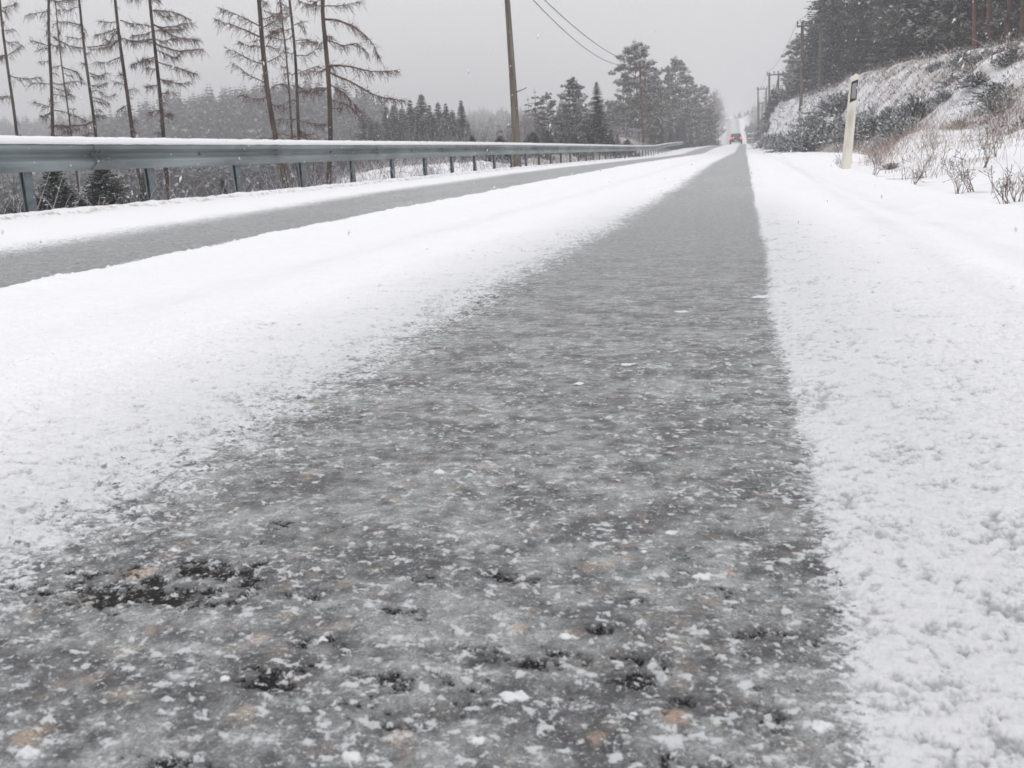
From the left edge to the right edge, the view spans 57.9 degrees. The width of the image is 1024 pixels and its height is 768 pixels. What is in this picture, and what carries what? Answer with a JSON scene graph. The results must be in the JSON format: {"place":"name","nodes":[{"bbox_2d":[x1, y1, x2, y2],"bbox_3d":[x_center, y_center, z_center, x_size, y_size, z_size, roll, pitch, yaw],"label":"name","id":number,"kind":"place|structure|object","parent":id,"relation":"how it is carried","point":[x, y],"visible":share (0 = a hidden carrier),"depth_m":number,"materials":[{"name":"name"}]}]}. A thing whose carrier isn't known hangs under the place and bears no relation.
{"place":"outdoors","nodes":[
{"label":"outdoors","id":0,"kind":"place"},
{"bbox_2d":[0,0,869,125],"label":"sky","id":1,"kind":"structure","parent":0,"point":[474,93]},
{"bbox_2d":[0,118,1023,767],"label":"road","id":2,"kind":"structure","parent":0,"point":[686,458],"depth_m":0.94,"materials":[{"name":"snow"}]},
{"bbox_2d":[1,0,1022,254],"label":"falling snow","id":3,"kind":"structure","parent":0,"point":[499,90],"depth_m":14.22,"materials":[{"name":"snow"}]},
{"bbox_2d":[40,41,1023,207],"bbox_3d":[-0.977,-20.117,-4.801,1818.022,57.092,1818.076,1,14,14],"label":"ground","id":4,"kind":"structure","parent":0,"point":[980,182],"depth_m":17.75,"materials":[{"name":"snow"}]},
{"bbox_2d":[0,201,20,213],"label":"young spruce","id":5,"kind":"object","parent":4,"relation":"on","point":[7,210],"visible":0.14,"depth_m":13.03,"materials":[{"name":"green plant"}]},
{"bbox_2d":[0,0,42,135],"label":"larch tree","id":6,"kind":"object","parent":4,"relation":"on","point":[5,58],"visible":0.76,"depth_m":25.71,"materials":[{"name":"brown plant"}]},
{"bbox_2d":[24,0,91,173],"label":"larch tree","id":7,"kind":"object","parent":4,"relation":"on","point":[51,100],"visible":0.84,"depth_m":24.30,"materials":[{"name":"brown plant"}]},
{"bbox_2d":[35,171,85,210],"bbox_3d":[-6.847,-2.683,14.000,1.296,1.501,1.272,-13,17,-36],"label":"young spruce","id":8,"kind":"object","parent":4,"relation":"on","point":[54,181],"visible":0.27,"depth_m":13.86,"materials":[{"name":"green plant"}]},
{"bbox_2d":[45,0,86,195],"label":"larch tree","id":9,"kind":"object","parent":4,"relation":"on","point":[62,67],"visible":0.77,"depth_m":27.46,"materials":[{"name":"brown plant"}]},
{"bbox_2d":[48,0,122,136],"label":"larch tree","id":10,"kind":"object","parent":4,"relation":"on","point":[95,86],"visible":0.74,"depth_m":25.14,"materials":[{"name":"brown plant"}]},
{"bbox_2d":[80,169,136,205],"bbox_3d":[-6.351,-2.902,14.450,1.311,1.278,1.336,-10,15,-28],"label":"young spruce","id":11,"kind":"object","parent":4,"relation":"on","point":[102,182],"visible":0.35,"depth_m":14.33,"materials":[{"name":"green plant"}]},
{"bbox_2d":[86,0,156,194],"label":"larch tree","id":12,"kind":"object","parent":4,"relation":"on","point":[128,105],"visible":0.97,"depth_m":22.75,"materials":[{"name":"brown plant"}]},
{"bbox_2d":[136,172,147,201],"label":"young spruce","id":13,"kind":"object","parent":4,"relation":"on","point":[143,187],"visible":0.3,"depth_m":14.99,"materials":[{"name":"green plant"}]},
{"bbox_2d":[124,0,209,199],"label":"larch tree","id":14,"kind":"object","parent":4,"relation":"on","point":[145,61],"visible":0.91,"depth_m":22.42,"materials":[{"name":"brown plant"}]},
{"bbox_2d":[213,0,318,188],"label":"larch tree","id":15,"kind":"object","parent":4,"relation":"on","point":[273,123],"visible":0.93,"depth_m":19.82,"materials":[{"name":"brown plant"}]},
{"bbox_2d":[265,0,299,186],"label":"larch tree","id":16,"kind":"object","parent":4,"relation":"on","point":[282,29],"visible":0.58,"depth_m":22.81,"materials":[{"name":"brown plant"}]},
{"bbox_2d":[264,0,327,139],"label":"larch tree","id":17,"kind":"object","parent":4,"relation":"on","point":[296,73],"visible":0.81,"depth_m":20.67,"materials":[{"name":"brown plant"}]},
{"bbox_2d":[0,111,649,209],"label":"undergrowth","id":18,"kind":"object","parent":4,"relation":"on","point":[325,175],"visible":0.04,"depth_m":32.40,"materials":[{"name":"plant"}]},
{"bbox_2d":[0,131,671,213],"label":"verge growth","id":19,"kind":"object","parent":4,"relation":"on","point":[430,161],"visible":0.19,"depth_m":24.73,"materials":[{"name":"plant"}]},
{"bbox_2d":[0,135,695,212],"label":"guardrail","id":20,"kind":"object","parent":4,"relation":"on","point":[20,155],"visible":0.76,"depth_m":12.28,"materials":[{"name":"metal"}]},
{"bbox_2d":[294,0,407,183],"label":"larch tree","id":21,"kind":"object","parent":4,"relation":"on","point":[328,65],"visible":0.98,"depth_m":19.38,"materials":[{"name":"brown plant"}]},
{"bbox_2d":[352,107,377,167],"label":"spruce tree","id":22,"kind":"object","parent":4,"relation":"on","point":[362,126],"visible":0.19,"depth_m":90.50,"materials":[{"name":"green plant"}]},
{"bbox_2d":[362,114,378,170],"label":"spruce tree","id":23,"kind":"object","parent":4,"relation":"on","point":[370,129],"visible":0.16,"depth_m":82.35,"materials":[{"name":"green plant"}]},
{"bbox_2d":[377,107,396,163],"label":"spruce tree","id":24,"kind":"object","parent":4,"relation":"on","point":[387,133],"visible":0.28,"depth_m":88.08,"materials":[{"name":"green plant"}]},
{"bbox_2d":[388,105,404,140],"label":"spruce tree","id":25,"kind":"object","parent":4,"relation":"on","point":[394,118],"visible":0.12,"depth_m":91.71,"materials":[{"name":"green plant"}]},
{"bbox_2d":[0,73,799,214],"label":"distant wood","id":26,"kind":"object","parent":4,"relation":"on","point":[202,116],"visible":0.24,"depth_m":204.42,"materials":[{"name":"plant"}]},
{"bbox_2d":[394,119,409,163],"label":"spruce tree","id":27,"kind":"object","parent":4,"relation":"on","point":[401,136],"visible":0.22,"depth_m":77.68,"materials":[{"name":"green plant"}]},
{"bbox_2d":[404,97,416,162],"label":"spruce tree","id":28,"kind":"object","parent":4,"relation":"on","point":[410,111],"visible":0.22,"depth_m":85.28,"materials":[{"name":"green plant"}]},
{"bbox_2d":[407,94,431,160],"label":"spruce tree","id":29,"kind":"object","parent":4,"relation":"on","point":[422,110],"visible":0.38,"depth_m":82.85,"materials":[{"name":"green plant"}]},
{"bbox_2d":[427,113,443,157],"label":"spruce tree","id":30,"kind":"object","parent":4,"relation":"on","point":[434,126],"visible":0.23,"depth_m":75.84,"materials":[{"name":"green plant"}]},
{"bbox_2d":[430,103,451,141],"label":"spruce tree","id":31,"kind":"object","parent":4,"relation":"on","point":[438,119],"visible":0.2,"depth_m":84.64,"materials":[{"name":"green plant"}]},
{"bbox_2d":[441,103,454,141],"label":"spruce tree","id":32,"kind":"object","parent":4,"relation":"on","point":[445,111],"visible":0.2,"depth_m":86.45,"materials":[{"name":"green plant"}]},
{"bbox_2d":[453,101,471,141],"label":"spruce tree","id":33,"kind":"object","parent":4,"relation":"on","point":[462,119],"visible":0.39,"depth_m":80.18,"materials":[{"name":"green plant"}]},
{"bbox_2d":[483,135,524,164],"bbox_3d":[-0.399,-8.607,34.130,1.890,1.109,1.951,-3,13,-3],"label":"young spruce","id":34,"kind":"object","parent":4,"relation":"on","point":[500,139],"visible":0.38,"depth_m":33.98,"materials":[{"name":"green plant"}]},
{"bbox_2d":[505,0,526,166],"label":"utility pole","id":35,"kind":"object","parent":4,"relation":"on","point":[514,106],"visible":0.82,"depth_m":30.83,"materials":[{"name":"wood"}]},
{"bbox_2d":[519,111,537,138],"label":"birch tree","id":36,"kind":"object","parent":4,"relation":"on","point":[528,121],"visible":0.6,"depth_m":88.64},
{"bbox_2d":[521,131,557,159],"bbox_3d":[0.927,-10.315,40.071,2.238,1.272,2.168,-13,17,-36],"label":"young spruce","id":37,"kind":"object","parent":4,"relation":"on","point":[533,138],"visible":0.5,"depth_m":39.80,"materials":[{"name":"green plant"}]},
{"bbox_2d":[536,91,561,130],"bbox_3d":[2.184,-16.073,56.954,1.494,3.800,1.556,4,15,25],"label":"pine tree","id":38,"kind":"object","parent":4,"relation":"on","point":[551,104],"visible":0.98,"depth_m":56.67,"materials":[{"name":"green plant"}]},
{"bbox_2d":[548,77,591,139],"bbox_3d":[3.713,-16.915,58.176,2.871,4.852,2.865,9,18,41],"label":"pine tree","id":39,"kind":"object","parent":4,"relation":"on","point":[572,87],"visible":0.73,"depth_m":58.10,"materials":[{"name":"green plant"}]},
{"bbox_2d":[568,133,590,158],"bbox_3d":[3.225,-12.071,47.043,1.958,1.405,1.810,-14,17,-38],"label":"young spruce","id":40,"kind":"object","parent":4,"relation":"on","point":[574,139],"visible":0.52,"depth_m":46.84,"materials":[{"name":"green plant"}]},
{"bbox_2d":[583,81,619,153],"bbox_3d":[5.020,-15.546,54.252,2.684,4.409,2.692,4,15,25],"label":"spruce tree","id":41,"kind":"object","parent":4,"relation":"on","point":[597,132],"visible":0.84,"depth_m":54.10,"materials":[{"name":"green plant"}]},
{"bbox_2d":[605,100,620,125],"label":"pine tree","id":42,"kind":"object","parent":4,"relation":"on","point":[615,108],"visible":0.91,"depth_m":78.97,"materials":[{"name":"green plant"}]},
{"bbox_2d":[607,72,637,130],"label":"pine tree","id":43,"kind":"object","parent":4,"relation":"on","point":[623,110],"visible":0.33,"depth_m":95.67,"materials":[{"name":"green plant"}]},
{"bbox_2d":[629,61,648,144],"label":"utility pole","id":44,"kind":"object","parent":4,"relation":"on","point":[641,102],"visible":0.96,"depth_m":76.20,"materials":[{"name":"wood"}]},
{"bbox_2d":[604,39,675,143],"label":"pine tree","id":45,"kind":"object","parent":4,"relation":"on","point":[628,81],"visible":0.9,"depth_m":90.88,"materials":[{"name":"green plant"}]},
{"bbox_2d":[634,61,670,141],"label":"pine tree","id":46,"kind":"object","parent":4,"relation":"on","point":[649,94],"visible":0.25,"depth_m":95.90,"materials":[{"name":"green plant"}]},
{"bbox_2d":[644,83,679,136],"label":"pine tree","id":47,"kind":"object","parent":4,"relation":"on","point":[678,117],"visible":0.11,"depth_m":104.85,"materials":[{"name":"green plant"}]},
{"bbox_2d":[651,55,702,134],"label":"pine tree","id":48,"kind":"object","parent":4,"relation":"on","point":[687,110],"visible":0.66,"depth_m":110.95,"materials":[{"name":"green plant"}]},
{"bbox_2d":[673,123,687,148],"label":"spruce tree","id":49,"kind":"object","parent":4,"relation":"on","point":[679,137],"visible":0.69,"depth_m":102.85,"materials":[{"name":"green plant"}]},
{"bbox_2d":[680,114,692,147],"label":"spruce tree","id":50,"kind":"object","parent":4,"relation":"on","point":[684,131],"visible":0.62,"depth_m":106.42,"materials":[{"name":"green plant"}]},
{"bbox_2d":[671,75,711,139],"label":"pine tree","id":51,"kind":"object","parent":4,"relation":"on","point":[701,109],"visible":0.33,"depth_m":116.35,"materials":[{"name":"green plant"}]},
{"bbox_2d":[694,121,703,146],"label":"spruce tree","id":52,"kind":"object","parent":4,"relation":"on","point":[699,143],"visible":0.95,"depth_m":119.46,"materials":[{"name":"green plant"}]},
{"bbox_2d":[688,84,725,145],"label":"pine tree","id":53,"kind":"object","parent":4,"relation":"on","point":[714,119],"visible":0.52,"depth_m":123.96,"materials":[{"name":"green plant"}]},
{"bbox_2d":[701,113,721,145],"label":"spruce tree","id":54,"kind":"object","parent":4,"relation":"on","point":[710,141],"visible":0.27,"depth_m":132.03,"materials":[{"name":"green plant"}]},
{"bbox_2d":[708,89,725,129],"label":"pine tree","id":55,"kind":"object","parent":4,"relation":"on","point":[714,98],"visible":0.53,"depth_m":140.51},
{"bbox_2d":[757,86,767,128],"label":"utility pole","id":56,"kind":"object","parent":4,"relation":"on","point":[758,89],"visible":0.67,"depth_m":140.90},
{"bbox_2d":[748,132,777,148],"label":"bush","id":57,"kind":"object","parent":4,"relation":"on","point":[761,144],"visible":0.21,"depth_m":74.63,"materials":[{"name":"green plant"}]},
{"bbox_2d":[757,131,781,149],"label":"bush","id":58,"kind":"object","parent":4,"relation":"on","point":[770,144],"visible":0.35,"depth_m":66.86,"materials":[{"name":"green plant"}]},
{"bbox_2d":[762,126,810,152],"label":"bush","id":59,"kind":"object","parent":4,"relation":"on","point":[790,139],"visible":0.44,"depth_m":38.94,"materials":[{"name":"green plant"}]},
{"bbox_2d":[777,35,805,93],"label":"forest tree","id":60,"kind":"object","parent":4,"relation":"on","point":[791,58],"visible":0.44,"depth_m":94.62,"materials":[{"name":"plant"}]},
{"bbox_2d":[784,108,822,136],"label":"bush","id":61,"kind":"object","parent":4,"relation":"on","point":[811,123],"visible":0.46,"depth_m":47.67,"materials":[{"name":"green plant"}]},
{"bbox_2d":[777,0,831,100],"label":"spruce tree","id":62,"kind":"object","parent":4,"relation":"on","point":[821,5],"visible":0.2,"depth_m":81.39,"materials":[{"name":"green plant"}]},
{"bbox_2d":[779,120,837,153],"bbox_3d":[11.478,-9.243,35.006,2.457,1.465,2.728,-12,17,-35],"label":"bush","id":63,"kind":"object","parent":4,"relation":"on","point":[806,143],"visible":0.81,"depth_m":34.90,"materials":[{"name":"green plant"}]},
{"bbox_2d":[796,19,822,111],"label":"utility pole","id":64,"kind":"object","parent":4,"relation":"on","point":[802,25],"visible":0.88,"depth_m":65.31,"materials":[{"name":"wood"}]},
{"bbox_2d":[796,115,841,148],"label":"bush","id":65,"kind":"object","parent":4,"relation":"on","point":[829,130],"visible":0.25,"depth_m":36.43,"materials":[{"name":"green plant"}]},
{"bbox_2d":[800,89,847,120],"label":"bush","id":66,"kind":"object","parent":4,"relation":"on","point":[841,103],"visible":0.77,"depth_m":41.84,"materials":[{"name":"green plant"}]},
{"bbox_2d":[807,0,850,90],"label":"spruce tree","id":67,"kind":"object","parent":4,"relation":"on","point":[833,43],"visible":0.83,"depth_m":73.50,"materials":[{"name":"green plant"}]},
{"bbox_2d":[815,1,877,73],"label":"forest tree","id":68,"kind":"object","parent":4,"relation":"on","point":[845,14],"visible":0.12,"depth_m":74.51,"materials":[{"name":"plant"}]},
{"bbox_2d":[841,74,858,168],"bbox_3d":[4.104,-3.097,11.239,0.119,1.281,0.072,6,16,21],"label":"marker post","id":69,"kind":"object","parent":4,"relation":"on","point":[850,123],"visible":0.89,"depth_m":11.20,"materials":[{"name":"beige plastic"}]},
{"bbox_2d":[818,107,886,146],"bbox_3d":[10.709,-7.795,28.374,2.338,1.380,2.366,-10,15,-26],"label":"bush","id":70,"kind":"object","parent":4,"relation":"on","point":[841,128],"visible":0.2,"depth_m":28.31,"materials":[{"name":"green plant"}]},
{"bbox_2d":[827,0,883,50],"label":"pine tree","id":71,"kind":"object","parent":4,"relation":"on","point":[875,9],"visible":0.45,"depth_m":73.25,"materials":[{"name":"green plant"}]},
{"bbox_2d":[836,1,875,78],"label":"forest tree","id":72,"kind":"object","parent":4,"relation":"on","point":[860,46],"visible":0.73,"depth_m":71.34,"materials":[{"name":"green plant"}]},
{"bbox_2d":[840,0,872,80],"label":"spruce tree","id":73,"kind":"object","parent":4,"relation":"on","point":[855,17],"visible":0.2,"depth_m":73.59,"materials":[{"name":"green plant"}]},
{"bbox_2d":[844,101,896,144],"bbox_3d":[10.430,-7.407,26.373,1.870,1.363,2.077,-5,14,-9],"label":"bush","id":74,"kind":"object","parent":4,"relation":"on","point":[871,122],"visible":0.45,"depth_m":26.17,"materials":[{"name":"green plant"}]},
{"bbox_2d":[858,0,903,72],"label":"spruce tree","id":75,"kind":"object","parent":4,"relation":"on","point":[882,45],"visible":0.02,"depth_m":67.63,"materials":[{"name":"green plant"}]},
{"bbox_2d":[870,0,904,48],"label":"pine tree","id":76,"kind":"object","parent":4,"relation":"on","point":[877,32],"visible":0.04,"depth_m":59.71,"materials":[{"name":"green plant"}]},
{"bbox_2d":[756,31,1023,150],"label":"hillside","id":77,"kind":"structure","parent":4,"relation":"on","point":[920,58],"depth_m":29.86,"materials":[{"name":"snow"}]},
{"bbox_2d":[869,113,920,144],"bbox_3d":[9.227,-6.043,22.081,1.474,0.869,1.491,-9,15,-24],"label":"bush","id":78,"kind":"object","parent":4,"relation":"on","point":[890,123],"visible":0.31,"depth_m":22.04,"materials":[{"name":"green plant"}]},
{"bbox_2d":[778,45,1023,196],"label":"dry grass","id":79,"kind":"structure","parent":4,"relation":"on","point":[889,146],"depth_m":16.49,"materials":[{"name":"plant"}]},
{"bbox_2d":[885,122,918,144],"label":"bush","id":80,"kind":"object","parent":4,"relation":"on","point":[894,130],"visible":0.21,"depth_m":19.82,"materials":[{"name":"green plant"}]},
{"bbox_2d":[882,89,935,130],"bbox_3d":[10.119,-6.871,23.326,1.496,1.091,1.702,-13,17,-36],"label":"bush","id":81,"kind":"object","parent":4,"relation":"on","point":[912,109],"visible":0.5,"depth_m":23.12,"materials":[{"name":"green plant"}]},
{"bbox_2d":[919,60,944,73],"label":"bush","id":82,"kind":"object","parent":4,"relation":"on","point":[929,66],"visible":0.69,"depth_m":29.94,"materials":[{"name":"green plant"}]},
{"bbox_2d":[877,0,995,65],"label":"spruce tree","id":83,"kind":"object","parent":4,"relation":"on","point":[908,47],"visible":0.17,"depth_m":53.87,"materials":[{"name":"green plant"}]},
{"bbox_2d":[931,89,952,102],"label":"bush","id":84,"kind":"object","parent":4,"relation":"on","point":[943,97],"visible":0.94,"depth_m":22.12,"materials":[{"name":"green plant"}]},
{"bbox_2d":[930,69,959,90],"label":"bush","id":85,"kind":"object","parent":4,"relation":"on","point":[943,82],"visible":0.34,"depth_m":25.62,"materials":[{"name":"green plant"}]},
{"bbox_2d":[880,0,1017,48],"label":"pine tree","id":86,"kind":"object","parent":4,"relation":"on","point":[923,13],"visible":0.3,"depth_m":51.05,"materials":[{"name":"green plant"}]},
{"bbox_2d":[940,140,967,193],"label":"dry weed","id":87,"kind":"object","parent":4,"relation":"on","point":[958,186],"visible":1,"depth_m":5.50,"materials":[{"name":"plant"}]},
{"bbox_2d":[940,50,976,68],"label":"bush","id":88,"kind":"object","parent":4,"relation":"on","point":[953,62],"visible":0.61,"depth_m":27.09,"materials":[{"name":"green plant"}]},
{"bbox_2d":[953,147,981,191],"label":"dry weed","id":89,"kind":"object","parent":4,"relation":"on","point":[970,184],"visible":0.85,"depth_m":5.58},
{"bbox_2d":[924,0,1020,50],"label":"pine tree","id":90,"kind":"object","parent":4,"relation":"on","point":[946,20],"visible":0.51,"depth_m":48.54,"materials":[{"name":"green plant"}]},
{"bbox_2d":[951,70,994,89],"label":"bush","id":91,"kind":"object","parent":4,"relation":"on","point":[976,79],"visible":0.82,"depth_m":20.98,"materials":[{"name":"green plant"}]},
{"bbox_2d":[972,0,976,48],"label":"pine tree","id":92,"kind":"object","parent":4,"relation":"on","point":[974,21],"visible":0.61,"depth_m":44.74,"materials":[{"name":"brown plant"}]},
{"bbox_2d":[931,0,1019,51],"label":"pine tree","id":93,"kind":"object","parent":4,"relation":"on","point":[960,7],"visible":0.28,"depth_m":48.54,"materials":[{"name":"green plant"}]},
{"bbox_2d":[962,46,993,64],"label":"bush","id":94,"kind":"object","parent":4,"relation":"on","point":[983,51],"visible":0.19,"depth_m":26.16,"materials":[{"name":"green plant"}]},
{"bbox_2d":[977,0,986,47],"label":"pine tree","id":95,"kind":"object","parent":4,"relation":"on","point":[982,17],"visible":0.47,"depth_m":48.26,"materials":[{"name":"brown plant"}]},
{"bbox_2d":[968,112,998,167],"bbox_3d":[3.705,-1.912,7.266,0.225,0.431,0.302,1,14,14],"label":"dry weed","id":96,"kind":"object","parent":4,"relation":"on","point":[987,155],"visible":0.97,"depth_m":7.27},
{"bbox_2d":[959,78,1019,106],"bbox_3d":[10.055,-6.075,19.287,1.436,0.558,1.262,11,19,44],"label":"bush","id":97,"kind":"object","parent":4,"relation":"on","point":[979,95],"visible":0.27,"depth_m":19.19,"materials":[{"name":"green plant"}]},
{"bbox_2d":[986,0,992,45],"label":"pine tree","id":98,"kind":"object","parent":4,"relation":"on","point":[989,34],"visible":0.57,"depth_m":44.88,"materials":[{"name":"brown plant"}]},
{"bbox_2d":[971,89,1017,117],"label":"bush","id":99,"kind":"object","parent":4,"relation":"on","point":[990,102],"visible":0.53,"depth_m":17.48,"materials":[{"name":"green plant"}]},
{"bbox_2d":[978,158,1012,203],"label":"dry weed","id":100,"kind":"object","parent":4,"relation":"on","point":[1002,186],"visible":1,"depth_m":4.48,"materials":[{"name":"plant"}]},
{"bbox_2d":[977,90,1018,156],"bbox_3d":[4.229,-2.249,7.993,0.416,0.550,0.309,-12,16,-33],"label":"dry weed","id":101,"kind":"object","parent":4,"relation":"on","point":[986,129],"visible":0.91,"depth_m":7.98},
{"bbox_2d":[981,0,1020,39],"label":"pine tree","id":102,"kind":"object","parent":4,"relation":"on","point":[1015,19],"visible":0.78,"depth_m":44.59,"materials":[{"name":"green plant"}]},
{"bbox_2d":[986,45,1023,70],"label":"bush","id":103,"kind":"object","parent":4,"relation":"on","point":[1014,52],"visible":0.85,"depth_m":20.72,"materials":[{"name":"green plant"}]},
{"bbox_2d":[1004,0,1013,42],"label":"pine tree","id":104,"kind":"object","parent":4,"relation":"on","point":[1007,24],"visible":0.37,"depth_m":43.66,"materials":[{"name":"brown plant"}]},
{"bbox_2d":[1005,170,1023,201],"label":"dry weed","id":105,"kind":"object","parent":4,"relation":"on","point":[1014,198],"visible":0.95,"depth_m":4.54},
{"bbox_2d":[1019,0,1023,39],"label":"pine tree","id":106,"kind":"object","parent":4,"relation":"on","point":[1021,31],"visible":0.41,"depth_m":42.90,"materials":[{"name":"brown plant"}]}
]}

